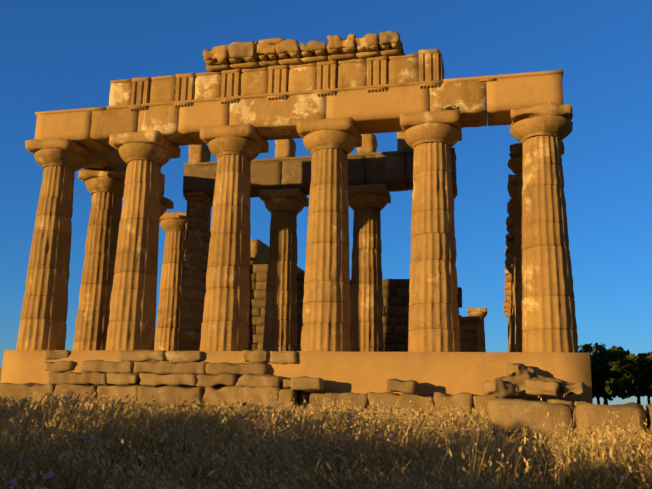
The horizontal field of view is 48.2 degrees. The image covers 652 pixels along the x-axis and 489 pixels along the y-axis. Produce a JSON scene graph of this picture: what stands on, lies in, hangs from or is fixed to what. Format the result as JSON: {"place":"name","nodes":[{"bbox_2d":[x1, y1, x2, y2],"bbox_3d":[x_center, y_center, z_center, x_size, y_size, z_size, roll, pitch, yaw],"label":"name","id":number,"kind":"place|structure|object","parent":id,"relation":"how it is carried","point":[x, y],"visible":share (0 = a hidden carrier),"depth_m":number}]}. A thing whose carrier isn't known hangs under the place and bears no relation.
{"place":"outdoors","nodes":[
{"label":"outdoors","id":0,"kind":"place"},
{"bbox_2d":[0,70,592,417],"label":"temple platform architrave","id":1,"kind":"object","parent":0,"point":[450,373],"visible":0.38,"depth_m":30.62},
{"bbox_2d":[16,33,577,352],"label":"temple ruins","id":2,"kind":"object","parent":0,"point":[204,299],"depth_m":33.39},
{"bbox_2d":[109,57,486,145],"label":"weathered entablature blocks","id":3,"kind":"structure","parent":2,"relation":"attached to","point":[274,119],"depth_m":33.17},
{"bbox_2d":[0,388,651,488],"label":"meadow grass","id":4,"kind":"structure","parent":0,"point":[64,443],"depth_m":6.69},
{"bbox_2d":[0,0,651,409],"label":"sky","id":5,"kind":"structure","parent":0,"point":[55,55]},
{"bbox_3d":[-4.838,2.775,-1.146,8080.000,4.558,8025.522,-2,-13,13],"label":"terrain","id":6,"kind":"structure","parent":0,"visible":0},
{"bbox_2d":[0,30,651,451],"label":"stone blocks","id":7,"kind":"structure","parent":6,"relation":"on","point":[254,380],"depth_m":30.47},
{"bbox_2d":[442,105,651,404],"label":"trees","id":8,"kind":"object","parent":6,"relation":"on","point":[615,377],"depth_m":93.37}
]}

